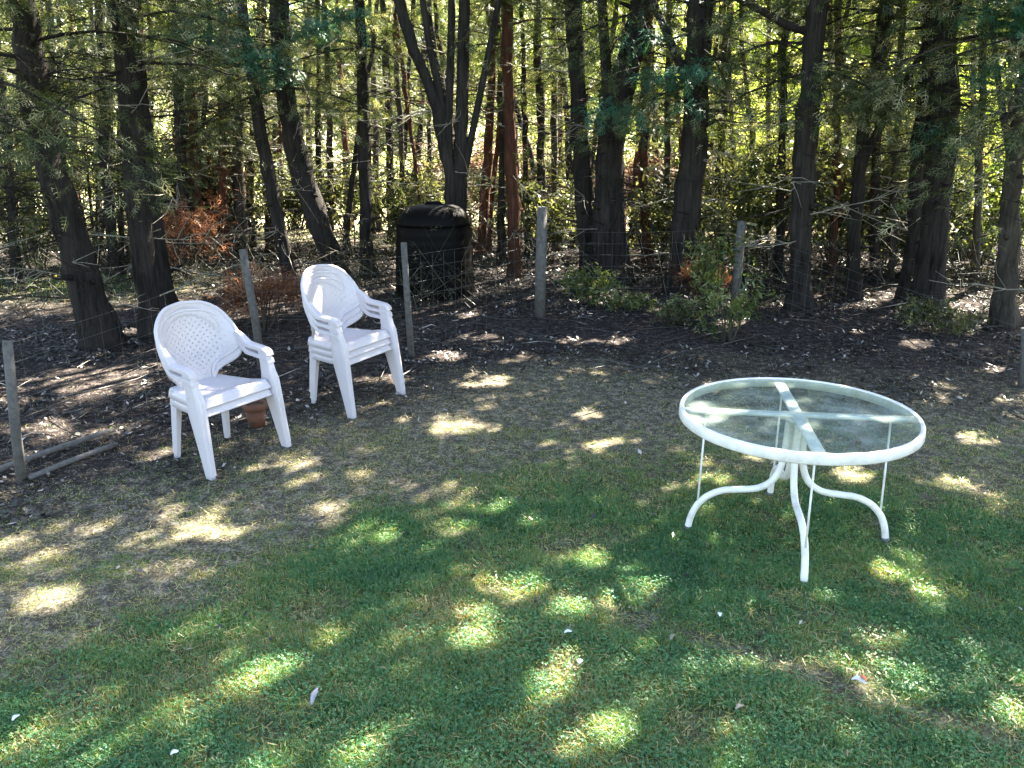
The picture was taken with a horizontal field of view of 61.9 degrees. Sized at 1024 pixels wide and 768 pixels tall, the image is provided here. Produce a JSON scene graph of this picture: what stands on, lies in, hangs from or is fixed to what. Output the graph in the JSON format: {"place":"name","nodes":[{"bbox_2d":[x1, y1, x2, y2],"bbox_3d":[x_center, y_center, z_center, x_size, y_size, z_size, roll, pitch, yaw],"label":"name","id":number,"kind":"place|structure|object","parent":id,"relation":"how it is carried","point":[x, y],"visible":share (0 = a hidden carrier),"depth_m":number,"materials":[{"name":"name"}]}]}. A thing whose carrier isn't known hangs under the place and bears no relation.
{"place":"outdoors","nodes":[
{"label":"outdoors","id":0,"kind":"place"},
{"bbox_2d":[0,126,1023,767],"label":"ground","id":1,"kind":"structure","parent":0,"point":[152,444],"depth_m":5.65,"materials":[{"name":"soil"}]},
{"bbox_2d":[0,0,99,283],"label":"slim cedar","id":2,"kind":"object","parent":1,"relation":"on","point":[11,168],"visible":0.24,"depth_m":11.12,"materials":[{"name":"green plant"}]},
{"bbox_2d":[0,428,115,471],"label":"plank","id":3,"kind":"object","parent":1,"relation":"on","point":[58,447],"visible":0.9,"depth_m":5.60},
{"bbox_2d":[0,124,120,278],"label":"understorey shrub","id":4,"kind":"object","parent":1,"relation":"on","point":[38,214],"visible":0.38,"depth_m":11.40,"materials":[{"name":"green plant"}]},
{"bbox_2d":[0,0,127,272],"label":"slim cedar","id":5,"kind":"object","parent":1,"relation":"on","point":[52,68],"visible":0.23,"depth_m":10.82,"materials":[{"name":"green plant"}]},
{"bbox_2d":[27,442,118,479],"bbox_3d":[-2.799,0.484,5.461,0.035,0.030,0.638,9,19,25],"label":"plank","id":6,"kind":"object","parent":1,"relation":"on","point":[70,461],"visible":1,"depth_m":5.43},
{"bbox_2d":[1,0,188,275],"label":"slim cedar","id":7,"kind":"object","parent":1,"relation":"on","point":[104,185],"visible":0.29,"depth_m":11.35,"materials":[{"name":"green plant"}]},
{"bbox_2d":[1,10,190,260],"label":"young cedar","id":8,"kind":"object","parent":1,"relation":"on","point":[89,190],"visible":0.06,"depth_m":12.53,"materials":[{"name":"green plant"}]},
{"bbox_2d":[0,0,240,351],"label":"cedar tree","id":9,"kind":"object","parent":1,"relation":"on","point":[81,276],"visible":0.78,"depth_m":7.79,"materials":[{"name":"green plant"}]},
{"bbox_2d":[0,0,249,300],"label":"cedar tree","id":10,"kind":"object","parent":1,"relation":"on","point":[26,91],"visible":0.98,"depth_m":6.61,"materials":[{"name":"green plant"}]},
{"bbox_2d":[0,0,281,310],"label":"cedar tree","id":11,"kind":"object","parent":1,"relation":"on","point":[164,271],"visible":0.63,"depth_m":8.87,"materials":[{"name":"green plant"}]},
{"bbox_2d":[68,125,229,261],"bbox_3d":[-5.592,-2.892,12.979,2.124,2.164,2.064,-12,21,-34],"label":"understorey shrub","id":12,"kind":"object","parent":1,"relation":"on","point":[114,190],"visible":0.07,"depth_m":12.69,"materials":[{"name":"green plant"}]},
{"bbox_2d":[0,0,308,339],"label":"cedar tree","id":13,"kind":"object","parent":1,"relation":"on","point":[141,242],"visible":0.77,"depth_m":7.87,"materials":[{"name":"green plant"}]},
{"bbox_2d":[81,0,254,269],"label":"slim cedar","id":14,"kind":"object","parent":1,"relation":"on","point":[181,161],"visible":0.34,"depth_m":11.74,"materials":[{"name":"green plant"}]},
{"bbox_2d":[75,9,279,261],"bbox_3d":[-5.058,-3.646,12.712,3.206,4.342,2.094,0,17,0],"label":"young cedar","id":15,"kind":"object","parent":1,"relation":"on","point":[223,166],"visible":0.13,"depth_m":12.46,"materials":[{"name":"green plant"}]},
{"bbox_2d":[119,187,239,277],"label":"rusty shrub","id":16,"kind":"object","parent":1,"relation":"on","point":[184,235],"visible":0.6,"depth_m":11.59,"materials":[{"name":"brown plant"}]},
{"bbox_2d":[90,0,276,267],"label":"slim cedar","id":17,"kind":"object","parent":1,"relation":"on","point":[192,181],"visible":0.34,"depth_m":12.11,"materials":[{"name":"green plant"}]},
{"bbox_2d":[117,132,264,255],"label":"understorey shrub","id":18,"kind":"object","parent":1,"relation":"on","point":[203,184],"visible":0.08,"depth_m":13.14,"materials":[{"name":"green plant"}]},
{"bbox_2d":[155,308,290,480],"bbox_3d":[-1.895,0.021,5.497,0.568,0.965,0.676,11,20,30],"label":"resin chair","id":19,"kind":"object","parent":1,"relation":"on","point":[270,394],"visible":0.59,"depth_m":5.55,"materials":[{"name":"plastic"}]},
{"bbox_2d":[154,300,290,473],"bbox_3d":[-1.899,-0.027,5.484,0.568,0.965,0.676,11,20,30],"label":"resin chair","id":20,"kind":"object","parent":19,"relation":"on","point":[212,390],"visible":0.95,"depth_m":5.53,"materials":[{"name":"plastic"}]},
{"bbox_2d":[151,77,294,253],"bbox_3d":[-4.469,-3.658,13.204,2.586,3.422,1.662,4,18,11],"label":"young cedar","id":21,"kind":"object","parent":1,"relation":"on","point":[230,194],"visible":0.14,"depth_m":13.16,"materials":[{"name":"green plant"}]},
{"bbox_2d":[152,0,314,264],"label":"slim cedar","id":22,"kind":"object","parent":1,"relation":"on","point":[222,191],"visible":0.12,"depth_m":12.45,"materials":[{"name":"green plant"}]},
{"bbox_2d":[156,3,334,262],"bbox_3d":[-4.001,-5.374,11.853,2.968,7.586,2.264,0,17,0],"label":"slim cedar","id":23,"kind":"object","parent":1,"relation":"on","point":[238,182],"visible":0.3,"depth_m":12.51,"materials":[{"name":"green plant"}]},
{"bbox_2d":[114,0,379,159],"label":"garden tree","id":24,"kind":"object","parent":1,"relation":"on","point":[336,88],"visible":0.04,"depth_m":36.18,"materials":[{"name":"green plant"}]},
{"bbox_2d":[113,0,388,290],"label":"cedar tree","id":25,"kind":"object","parent":1,"relation":"on","point":[269,177],"visible":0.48,"depth_m":10.30,"materials":[{"name":"green plant"}]},
{"bbox_2d":[203,260,302,330],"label":"rusty shrub","id":26,"kind":"object","parent":1,"relation":"on","point":[279,286],"visible":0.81,"depth_m":8.85,"materials":[{"name":"brown plant"}]},
{"bbox_2d":[242,399,267,427],"bbox_3d":[-1.840,0.217,6.133,0.178,0.175,0.178,0,17,0],"label":"flower pot","id":27,"kind":"object","parent":1,"relation":"on","point":[255,411],"visible":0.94,"depth_m":6.09,"materials":[{"name":"ceramic"}]},
{"bbox_2d":[195,0,325,251],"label":"slim cedar","id":28,"kind":"object","parent":1,"relation":"on","point":[266,221],"visible":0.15,"depth_m":13.77,"materials":[{"name":"green plant"}]},
{"bbox_2d":[207,1,326,252],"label":"thin cedar","id":29,"kind":"object","parent":1,"relation":"on","point":[251,170],"visible":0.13,"depth_m":13.58,"materials":[{"name":"green plant"}]},
{"bbox_2d":[147,0,403,284],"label":"cedar tree","id":30,"kind":"object","parent":1,"relation":"on","point":[293,141],"visible":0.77,"depth_m":10.30,"materials":[{"name":"green plant"}]},
{"bbox_2d":[244,0,389,241],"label":"thin cedar","id":31,"kind":"object","parent":1,"relation":"on","point":[317,152],"visible":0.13,"depth_m":13.83,"materials":[{"name":"green plant"}]},
{"bbox_2d":[231,150,410,250],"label":"understorey shrub","id":32,"kind":"object","parent":1,"relation":"on","point":[340,202],"visible":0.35,"depth_m":13.79,"materials":[{"name":"green plant"}]},
{"bbox_2d":[273,0,405,230],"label":"slim cedar","id":33,"kind":"object","parent":1,"relation":"on","point":[329,148],"visible":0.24,"depth_m":13.61,"materials":[{"name":"green plant"}]},
{"bbox_2d":[245,0,446,278],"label":"cedar tree","id":34,"kind":"object","parent":1,"relation":"on","point":[363,152],"visible":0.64,"depth_m":11.16,"materials":[{"name":"green plant"}]},
{"bbox_2d":[282,0,420,259],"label":"thin cedar","id":35,"kind":"object","parent":1,"relation":"on","point":[351,180],"visible":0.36,"depth_m":13.00,"materials":[{"name":"green plant"}]},
{"bbox_2d":[302,277,405,418],"bbox_3d":[-1.256,-0.319,6.580,0.568,0.965,0.676,9,20,28],"label":"resin chair","id":36,"kind":"object","parent":1,"relation":"on","point":[389,350],"visible":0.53,"depth_m":6.61,"materials":[{"name":"plastic"}]},
{"bbox_2d":[301,271,404,412],"bbox_3d":[-1.259,-0.367,6.566,0.568,0.965,0.676,9,20,28],"label":"resin chair","id":37,"kind":"object","parent":36,"relation":"on","point":[345,318],"visible":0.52,"depth_m":6.54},
{"bbox_2d":[300,264,404,405],"bbox_3d":[-1.263,-0.415,6.553,0.568,0.965,0.676,9,20,28],"label":"resin chair","id":38,"kind":"object","parent":37,"relation":"on","point":[351,339],"visible":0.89,"depth_m":6.57,"materials":[{"name":"plastic"}]},
{"bbox_2d":[299,0,436,242],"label":"slim cedar","id":39,"kind":"object","parent":1,"relation":"on","point":[388,105],"visible":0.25,"depth_m":14.30,"materials":[{"name":"green plant"}]},
{"bbox_2d":[268,0,495,162],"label":"garden tree","id":40,"kind":"object","parent":1,"relation":"on","point":[337,147],"visible":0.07,"depth_m":37.69,"materials":[{"name":"green plant"}]},
{"bbox_2d":[334,0,432,231],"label":"thin cedar","id":41,"kind":"object","parent":1,"relation":"on","point":[375,129],"visible":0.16,"depth_m":15.85,"materials":[{"name":"green plant"}]},
{"bbox_2d":[342,0,458,230],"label":"slim cedar","id":42,"kind":"object","parent":1,"relation":"on","point":[399,113],"visible":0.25,"depth_m":14.06,"materials":[{"name":"green plant"}]},
{"bbox_2d":[340,0,471,209],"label":"thin cedar","id":43,"kind":"object","parent":1,"relation":"on","point":[409,62],"visible":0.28,"depth_m":14.60,"materials":[{"name":"green plant"}]},
{"bbox_2d":[344,0,479,244],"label":"thin cedar","id":44,"kind":"object","parent":1,"relation":"on","point":[410,127],"visible":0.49,"depth_m":13.71,"materials":[{"name":"green plant"}]},
{"bbox_2d":[373,14,457,201],"bbox_3d":[-1.703,-6.011,16.146,2.098,6.238,2.281,0,17,0],"label":"thin cedar","id":45,"kind":"object","parent":1,"relation":"on","point":[420,128],"visible":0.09,"depth_m":16.24,"materials":[{"name":"green plant"}]},
{"bbox_2d":[358,142,476,244],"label":"understorey shrub","id":46,"kind":"object","parent":1,"relation":"on","point":[396,211],"visible":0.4,"depth_m":13.86,"materials":[{"name":"green plant"}]},
{"bbox_2d":[302,0,534,231],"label":"cedar tree","id":47,"kind":"object","parent":1,"relation":"on","point":[456,164],"visible":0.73,"depth_m":10.35,"materials":[{"name":"green plant"}]},
{"bbox_2d":[396,201,474,300],"bbox_3d":[-0.961,-1.694,10.615,0.965,1.138,0.965,2,18,7],"label":"compost bin","id":48,"kind":"object","parent":1,"relation":"on","point":[429,215],"visible":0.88,"depth_m":10.23,"materials":[{"name":"black plastic"}]},
{"bbox_2d":[379,133,521,234],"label":"understorey shrub","id":49,"kind":"object","parent":1,"relation":"on","point":[477,194],"visible":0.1,"depth_m":16.15,"materials":[{"name":"green plant"}]},
{"bbox_2d":[377,1,531,247],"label":"thin cedar","id":50,"kind":"object","parent":1,"relation":"on","point":[430,17],"visible":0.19,"depth_m":13.69,"materials":[{"name":"green plant"}]},
{"bbox_2d":[394,0,532,227],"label":"thin cedar","id":51,"kind":"object","parent":1,"relation":"on","point":[471,22],"visible":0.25,"depth_m":13.01,"materials":[{"name":"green plant"}]},
{"bbox_2d":[410,0,564,256],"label":"slim cedar","id":52,"kind":"object","parent":1,"relation":"on","point":[484,205],"visible":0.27,"depth_m":13.10,"materials":[{"name":"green plant"}]},
{"bbox_2d":[441,0,558,259],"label":"thin cedar","id":53,"kind":"object","parent":1,"relation":"on","point":[501,196],"visible":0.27,"depth_m":12.88,"materials":[{"name":"brown plant"}]},
{"bbox_2d":[402,0,598,151],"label":"garden tree","id":54,"kind":"object","parent":1,"relation":"on","point":[476,70],"visible":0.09,"depth_m":39.38,"materials":[{"name":"green plant"}]},
{"bbox_2d":[439,0,562,251],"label":"thin cedar","id":55,"kind":"object","parent":1,"relation":"on","point":[495,165],"visible":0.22,"depth_m":13.54,"materials":[{"name":"red plant"}]},
{"bbox_2d":[383,0,628,278],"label":"cedar tree","id":56,"kind":"object","parent":1,"relation":"on","point":[507,24],"visible":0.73,"depth_m":11.12,"materials":[{"name":"green plant"}]},
{"bbox_2d":[445,0,575,254],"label":"thin cedar","id":57,"kind":"object","parent":1,"relation":"on","point":[524,141],"visible":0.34,"depth_m":13.04,"materials":[{"name":"green plant"}]},
{"bbox_2d":[0,263,1023,767],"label":"lawn grass","id":58,"kind":"structure","parent":1,"relation":"on","point":[958,563],"depth_m":3.65,"materials":[{"name":"plant"}]},
{"bbox_2d":[679,377,925,583],"bbox_3d":[1.455,0.477,4.447,1.188,0.717,1.188,2,18,7],"label":"garden table","id":59,"kind":"object","parent":58,"relation":"on","point":[799,435],"visible":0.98,"depth_m":4.35,"materials":[{"name":"white paint"}]},
{"bbox_2d":[0,242,1023,656],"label":"leaf litter","id":60,"kind":"object","parent":1,"relation":"on","point":[288,394],"visible":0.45,"depth_m":7.88,"materials":[{"name":"plant"}]},
{"bbox_2d":[0,189,1023,317],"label":"undergrowth","id":61,"kind":"object","parent":1,"relation":"on","point":[384,266],"visible":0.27,"depth_m":10.56,"materials":[{"name":"plant"}]},
{"bbox_2d":[2,206,1023,484],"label":"wire fence","id":62,"kind":"object","parent":1,"relation":"on","point":[256,336],"visible":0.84,"depth_m":7.64,"materials":[{"name":"metal"}]},
{"bbox_2d":[406,135,629,225],"bbox_3d":[0.317,-3.805,16.917,4.757,2.234,3.045,0,17,0],"label":"shrub","id":63,"kind":"object","parent":1,"relation":"on","point":[473,162],"visible":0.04,"depth_m":16.45,"materials":[{"name":"green plant"}]},
{"bbox_2d":[438,126,633,225],"bbox_3d":[0.888,-3.882,16.272,3.501,2.113,3.256,-16,23,-41],"label":"understorey shrub","id":64,"kind":"object","parent":1,"relation":"on","point":[559,171],"visible":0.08,"depth_m":16.01,"materials":[{"name":"green plant"}]},
{"bbox_2d":[476,0,598,256],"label":"slim cedar","id":65,"kind":"object","parent":1,"relation":"on","point":[540,119],"visible":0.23,"depth_m":12.94,"materials":[{"name":"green plant"}]},
{"bbox_2d":[467,164,627,254],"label":"understorey shrub","id":66,"kind":"object","parent":1,"relation":"on","point":[559,224],"visible":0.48,"depth_m":13.16,"materials":[{"name":"green plant"}]},
{"bbox_2d":[470,0,659,278],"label":"cedar tree","id":67,"kind":"object","parent":1,"relation":"on","point":[583,193],"visible":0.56,"depth_m":11.30,"materials":[{"name":"green plant"}]},
{"bbox_2d":[513,5,627,247],"bbox_3d":[0.902,-5.407,13.624,2.298,6.592,2.128,0,17,0],"label":"thin cedar","id":68,"kind":"object","parent":1,"relation":"on","point":[566,142],"visible":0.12,"depth_m":14.00,"materials":[{"name":"brown plant"}]},
{"bbox_2d":[515,0,627,251],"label":"slim cedar","id":69,"kind":"object","parent":1,"relation":"on","point":[554,140],"visible":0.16,"depth_m":13.47,"materials":[{"name":"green plant"}]},
{"bbox_2d":[551,260,624,304],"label":"plant","id":70,"kind":"object","parent":1,"relation":"on","point":[601,285],"visible":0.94,"depth_m":9.98,"materials":[{"name":"green plant"}]},
{"bbox_2d":[521,0,661,251],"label":"thin cedar","id":71,"kind":"object","parent":1,"relation":"on","point":[616,7],"visible":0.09,"depth_m":12.64,"materials":[{"name":"green plant"}]},
{"bbox_2d":[588,286,656,312],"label":"plant","id":72,"kind":"object","parent":1,"relation":"on","point":[628,303],"visible":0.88,"depth_m":9.76,"materials":[{"name":"green plant"}]},
{"bbox_2d":[507,0,752,286],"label":"cedar tree","id":73,"kind":"object","parent":1,"relation":"on","point":[606,207],"visible":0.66,"depth_m":10.51,"materials":[{"name":"green plant"}]},
{"bbox_2d":[519,0,762,160],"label":"garden tree","id":74,"kind":"object","parent":1,"relation":"on","point":[620,8],"visible":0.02,"depth_m":35.92,"materials":[{"name":"green plant"}]},
{"bbox_2d":[556,0,741,267],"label":"slim cedar","id":75,"kind":"object","parent":1,"relation":"on","point":[644,156],"visible":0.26,"depth_m":12.09,"materials":[{"name":"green plant"}]},
{"bbox_2d":[590,1,745,261],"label":"slim cedar","id":76,"kind":"object","parent":1,"relation":"on","point":[667,155],"visible":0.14,"depth_m":12.59,"materials":[{"name":"green plant"}]},
{"bbox_2d":[541,0,800,298],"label":"cedar tree","id":77,"kind":"object","parent":1,"relation":"on","point":[687,197],"visible":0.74,"depth_m":10.00,"materials":[{"name":"green plant"}]},
{"bbox_2d":[625,173,724,259],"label":"understorey shrub","id":78,"kind":"object","parent":1,"relation":"on","point":[653,219],"visible":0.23,"depth_m":12.57,"materials":[{"name":"green plant"}]},
{"bbox_2d":[649,291,703,327],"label":"plant","id":79,"kind":"object","parent":1,"relation":"on","point":[674,304],"visible":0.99,"depth_m":9.05,"materials":[{"name":"green plant"}]},
{"bbox_2d":[624,65,789,219],"bbox_3d":[3.375,-4.143,15.643,3.374,3.168,3.179,-4,18,-12],"label":"understorey shrub","id":80,"kind":"object","parent":1,"relation":"on","point":[675,156],"visible":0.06,"depth_m":15.36,"materials":[{"name":"green plant"}]},
{"bbox_2d":[680,224,766,313],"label":"leafy sapling","id":81,"kind":"object","parent":1,"relation":"on","point":[711,272],"visible":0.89,"depth_m":9.59,"materials":[{"name":"green plant"}]},
{"bbox_2d":[632,0,821,265],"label":"slim cedar","id":82,"kind":"object","parent":1,"relation":"on","point":[725,45],"visible":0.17,"depth_m":12.05,"materials":[{"name":"green plant"}]},
{"bbox_2d":[692,273,779,342],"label":"leafy sapling","id":83,"kind":"object","parent":1,"relation":"on","point":[736,308],"visible":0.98,"depth_m":8.36,"materials":[{"name":"green plant"}]},
{"bbox_2d":[626,133,884,276],"bbox_3d":[3.434,-2.494,11.885,3.493,2.054,2.158,-4,18,-12],"label":"understorey shrub","id":84,"kind":"object","parent":1,"relation":"on","point":[754,203],"visible":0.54,"depth_m":11.50,"materials":[{"name":"green plant"}]},
{"bbox_2d":[707,4,821,257],"bbox_3d":[3.695,-4.558,12.694,2.326,5.532,2.191,0,17,0],"label":"thin cedar","id":85,"kind":"object","parent":1,"relation":"on","point":[761,27],"visible":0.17,"depth_m":12.65,"materials":[{"name":"green plant"}]},
{"bbox_2d":[660,34,885,205],"bbox_3d":[5.516,-5.523,18.836,6.131,4.333,4.972,12,21,34],"label":"garden bush","id":86,"kind":"object","parent":1,"relation":"on","point":[759,133],"visible":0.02,"depth_m":18.35,"materials":[{"name":"green plant"}]},
{"bbox_2d":[708,0,874,277],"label":"slim cedar","id":87,"kind":"object","parent":1,"relation":"on","point":[780,230],"visible":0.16,"depth_m":11.27,"materials":[{"name":"green plant"}]},
{"bbox_2d":[708,34,891,269],"bbox_3d":[3.704,-2.838,12.119,2.841,3.953,1.881,0,17,0],"label":"young cedar","id":88,"kind":"object","parent":1,"relation":"on","point":[788,150],"visible":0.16,"depth_m":11.81,"materials":[{"name":"green plant"}]},
{"bbox_2d":[654,0,960,142],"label":"garden tree","id":89,"kind":"object","parent":1,"relation":"on","point":[759,38],"visible":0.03,"depth_m":31.04,"materials":[{"name":"green plant"}]},
{"bbox_2d":[685,0,972,311],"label":"cedar tree","id":90,"kind":"object","parent":1,"relation":"on","point":[806,174],"visible":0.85,"depth_m":9.13,"materials":[{"name":"green plant"}]},
{"bbox_2d":[750,132,909,265],"bbox_3d":[4.820,-2.593,12.408,2.755,2.180,1.811,0,17,0],"label":"understorey shrub","id":91,"kind":"object","parent":1,"relation":"on","point":[840,224],"visible":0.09,"depth_m":12.29,"materials":[{"name":"green plant"}]},
{"bbox_2d":[753,0,914,278],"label":"slim cedar","id":92,"kind":"object","parent":1,"relation":"on","point":[836,190],"visible":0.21,"depth_m":11.34,"materials":[{"name":"green plant"}]},
{"bbox_2d":[716,0,1012,299],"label":"cedar tree","id":93,"kind":"object","parent":1,"relation":"on","point":[859,187],"visible":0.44,"depth_m":9.79,"materials":[{"name":"green plant"}]},
{"bbox_2d":[790,0,980,280],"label":"slim cedar","id":94,"kind":"object","parent":1,"relation":"on","point":[873,206],"visible":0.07,"depth_m":11.26,"materials":[{"name":"green plant"}]},
{"bbox_2d":[749,0,1023,311],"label":"cedar tree","id":95,"kind":"object","parent":1,"relation":"on","point":[931,250],"visible":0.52,"depth_m":9.18,"materials":[{"name":"green plant"}]},
{"bbox_2d":[762,0,1023,298],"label":"cedar tree","id":96,"kind":"object","parent":1,"relation":"on","point":[905,281],"visible":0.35,"depth_m":9.84,"materials":[{"name":"green plant"}]},
{"bbox_2d":[816,17,975,264],"bbox_3d":[5.404,-3.179,12.068,2.761,3.974,2.143,0,17,0],"label":"young cedar","id":97,"kind":"object","parent":1,"relation":"on","point":[888,126],"visible":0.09,"depth_m":11.94,"materials":[{"name":"green plant"}]},
{"bbox_2d":[817,0,986,278],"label":"slim cedar","id":98,"kind":"object","parent":1,"relation":"on","point":[893,239],"visible":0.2,"depth_m":11.34,"materials":[{"name":"green plant"}]},
{"bbox_2d":[811,137,999,272],"bbox_3d":[5.446,-2.275,12.004,2.943,2.358,1.956,3,18,11],"label":"understorey shrub","id":99,"kind":"object","parent":1,"relation":"on","point":[901,244],"visible":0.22,"depth_m":11.66,"materials":[{"name":"green plant"}]},
{"bbox_2d":[816,0,1023,293],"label":"cedar tree","id":100,"kind":"object","parent":1,"relation":"on","point":[1018,137],"visible":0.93,"depth_m":7.64,"materials":[{"name":"green plant"}]},
{"bbox_2d":[835,0,1023,328],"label":"cedar tree","id":101,"kind":"object","parent":1,"relation":"on","point":[1003,307],"visible":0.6,"depth_m":8.68,"materials":[{"name":"green plant"}]},
{"bbox_2d":[890,292,991,337],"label":"plant","id":102,"kind":"object","parent":1,"relation":"on","point":[913,314],"visible":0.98,"depth_m":8.69,"materials":[{"name":"green plant"}]},
{"bbox_2d":[872,0,1023,291],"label":"slim cedar","id":103,"kind":"object","parent":1,"relation":"on","point":[976,229],"visible":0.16,"depth_m":10.58,"materials":[{"name":"green plant"}]},
{"bbox_2d":[949,146,1023,265],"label":"understorey shrub","id":104,"kind":"object","parent":1,"relation":"on","point":[997,190],"visible":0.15,"depth_m":12.16,"materials":[{"name":"green plant"}]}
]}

